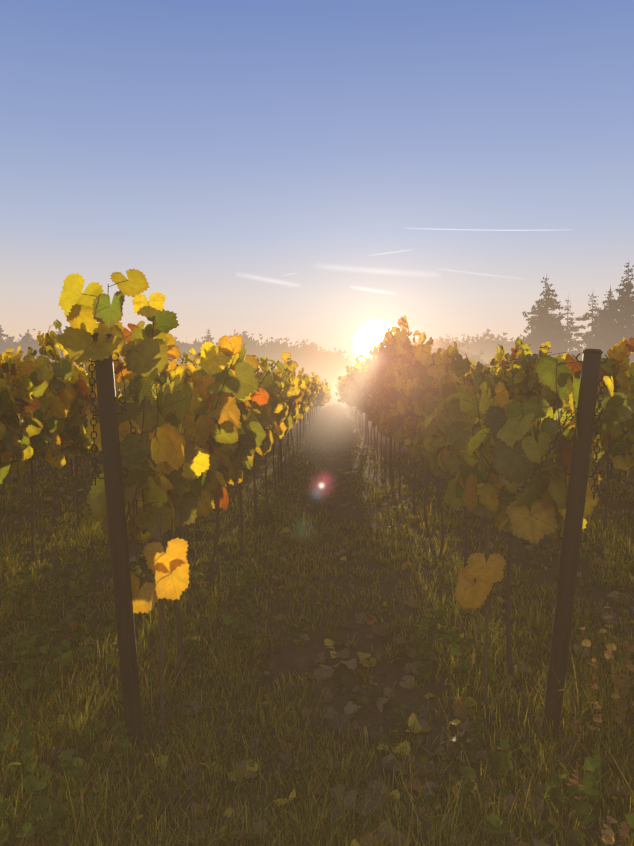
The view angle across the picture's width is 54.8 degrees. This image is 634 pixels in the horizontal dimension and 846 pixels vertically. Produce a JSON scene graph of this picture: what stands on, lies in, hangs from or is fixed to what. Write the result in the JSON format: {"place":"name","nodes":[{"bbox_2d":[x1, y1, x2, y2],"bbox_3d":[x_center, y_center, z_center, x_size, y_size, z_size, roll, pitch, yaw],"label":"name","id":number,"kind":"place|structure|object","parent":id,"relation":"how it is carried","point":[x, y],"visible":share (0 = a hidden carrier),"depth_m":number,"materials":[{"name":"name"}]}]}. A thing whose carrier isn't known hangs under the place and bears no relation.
{"place":"outdoors","nodes":[
{"label":"outdoors","id":0,"kind":"place"},
{"bbox_2d":[0,280,631,548],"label":"vine stems","id":1,"kind":"object","parent":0,"point":[143,501],"visible":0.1,"depth_m":3.03,"materials":[{"name":"plant"}]},
{"bbox_2d":[0,269,633,544],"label":"vine leaves","id":2,"kind":"object","parent":1,"relation":"attached to","point":[513,451],"visible":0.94,"depth_m":3.23,"materials":[{"name":"green plant"}]},
{"bbox_2d":[0,388,633,845],"bbox_3d":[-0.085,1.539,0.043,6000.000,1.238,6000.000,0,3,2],"label":"ground","id":3,"kind":"structure","parent":0,"point":[280,662],"depth_m":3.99,"materials":[{"name":"green plant"}]},
{"bbox_2d":[70,458,73,476],"bbox_3d":[-4.198,0.200,10.360,0.153,2.150,0.069,-3,4,-37],"label":"trellis post","id":4,"kind":"object","parent":3,"relation":"on","point":[71,465],"visible":0.06,"depth_m":10.40,"materials":[{"name":"wood"}]},
{"bbox_2d":[88,332,143,750],"bbox_3d":[-0.773,0.678,2.659,0.175,2.110,0.387,2,4,30],"label":"end post","id":5,"kind":"object","parent":3,"relation":"on","point":[104,381],"visible":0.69,"depth_m":2.52,"materials":[{"name":"wood"}]},
{"bbox_2d":[130,538,189,738],"bbox_3d":[-0.690,0.942,2.608,0.297,0.928,0.117,2,4,29],"label":"young vine","id":6,"kind":"object","parent":3,"relation":"on","point":[169,567],"depth_m":2.56,"materials":[{"name":"yellow plant"}]},
{"bbox_2d":[157,512,163,738],"bbox_3d":[-0.676,0.983,2.651,0.016,1.200,0.016,0,3,2],"label":"young vine stake","id":7,"kind":"object","parent":3,"relation":"on","point":[161,654],"visible":0.52,"depth_m":2.65,"materials":[{"name":"brown wood"}]},
{"bbox_2d":[280,438,282,479],"bbox_3d":[-0.610,0.220,10.033,0.150,2.150,0.060,-2,4,-31],"label":"trellis post","id":8,"kind":"object","parent":3,"relation":"on","point":[281,469],"visible":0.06,"depth_m":10.06,"materials":[{"name":"wood"}]},
{"bbox_2d":[18,350,624,539],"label":"trellis wires","id":9,"kind":"object","parent":8,"relation":"attached to","point":[445,370],"depth_m":3.15,"materials":[{"name":"grey metal"}]},
{"bbox_2d":[303,414,304,439],"bbox_3d":[-0.377,-0.227,17.536,0.091,2.150,0.054,2,4,31],"label":"trellis post","id":10,"kind":"object","parent":3,"relation":"on","point":[303,425],"visible":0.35,"depth_m":17.55,"materials":[{"name":"wood"}]},
{"bbox_2d":[2,346,630,406],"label":"hill","id":11,"kind":"structure","parent":3,"relation":"on","point":[343,393],"depth_m":26.91,"materials":[{"name":"green plant"}]},
{"bbox_2d":[0,409,633,845],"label":"fallen leaves","id":12,"kind":"object","parent":3,"relation":"on","point":[340,721],"visible":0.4,"depth_m":2.79,"materials":[{"name":"brown plant"}]},
{"bbox_2d":[0,263,633,371],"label":"conifer trees","id":13,"kind":"object","parent":3,"relation":"on","point":[602,317],"visible":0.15,"depth_m":69.17,"materials":[{"name":"green plant"}]},
{"bbox_2d":[1,420,633,845],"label":"ground weeds","id":14,"kind":"object","parent":3,"relation":"on","point":[431,800],"visible":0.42,"depth_m":2.70,"materials":[{"name":"green plant"}]},
{"bbox_2d":[1,263,633,390],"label":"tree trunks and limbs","id":15,"kind":"object","parent":3,"relation":"on","point":[331,389],"visible":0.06,"depth_m":70.20,"materials":[{"name":"brown plant"}]},
{"bbox_2d":[0,328,522,387],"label":"distant trees","id":16,"kind":"object","parent":15,"relation":"attached to","point":[323,365],"visible":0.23,"depth_m":194.97,"materials":[{"name":"green plant"}]},
{"bbox_2d":[10,405,625,684],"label":"vine trunks","id":17,"kind":"object","parent":3,"relation":"on","point":[509,662],"visible":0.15,"depth_m":5.37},
{"bbox_2d":[365,413,366,440],"bbox_3d":[1.413,-0.232,17.627,0.099,2.150,0.056,0,2,2],"label":"trellis post","id":18,"kind":"object","parent":3,"relation":"on","point":[365,428],"visible":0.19,"depth_m":17.63,"materials":[{"name":"wood"}]},
{"bbox_2d":[389,436,391,478],"bbox_3d":[1.221,0.214,10.121,0.098,2.150,0.055,0,4,2],"label":"trellis post","id":19,"kind":"object","parent":3,"relation":"on","point":[390,456],"visible":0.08,"depth_m":10.13,"materials":[{"name":"wood"}]},
{"bbox_2d":[453,538,505,715],"bbox_3d":[0.733,0.964,2.800,0.226,0.861,0.120,0,3,2],"label":"young vine","id":20,"kind":"object","parent":3,"relation":"on","point":[468,595],"depth_m":2.76,"materials":[{"name":"yellow plant"}]},
{"bbox_2d":[484,525,489,716],"bbox_3d":[0.789,1.022,2.845,0.016,1.100,0.016,0,3,2],"label":"young vine stake","id":21,"kind":"object","parent":3,"relation":"on","point":[486,616],"visible":0.67,"depth_m":2.84,"materials":[{"name":"brown wood"}]},
{"bbox_2d":[513,349,607,741],"bbox_3d":[0.997,0.712,2.615,0.408,2.049,0.154,0,3,-6],"label":"end post","id":22,"kind":"object","parent":3,"relation":"on","point":[591,362],"visible":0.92,"depth_m":2.59,"materials":[{"name":"wood"}]},
{"bbox_2d":[609,459,612,480],"bbox_3d":[4.840,0.223,9.971,0.098,2.150,0.055,2,4,1],"label":"trellis post","id":23,"kind":"object","parent":3,"relation":"on","point":[611,470],"visible":0.08,"depth_m":9.99,"materials":[{"name":"wood"}]},
{"bbox_2d":[0,455,633,845],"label":"tall weed","id":24,"kind":"object","parent":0,"point":[496,762],"depth_m":2.64,"materials":[{"name":"green plant"}]},
{"bbox_2d":[0,0,633,365],"label":"sky","id":25,"kind":"structure","parent":0,"point":[327,174],"materials":[{"name":"blue"}]}
]}

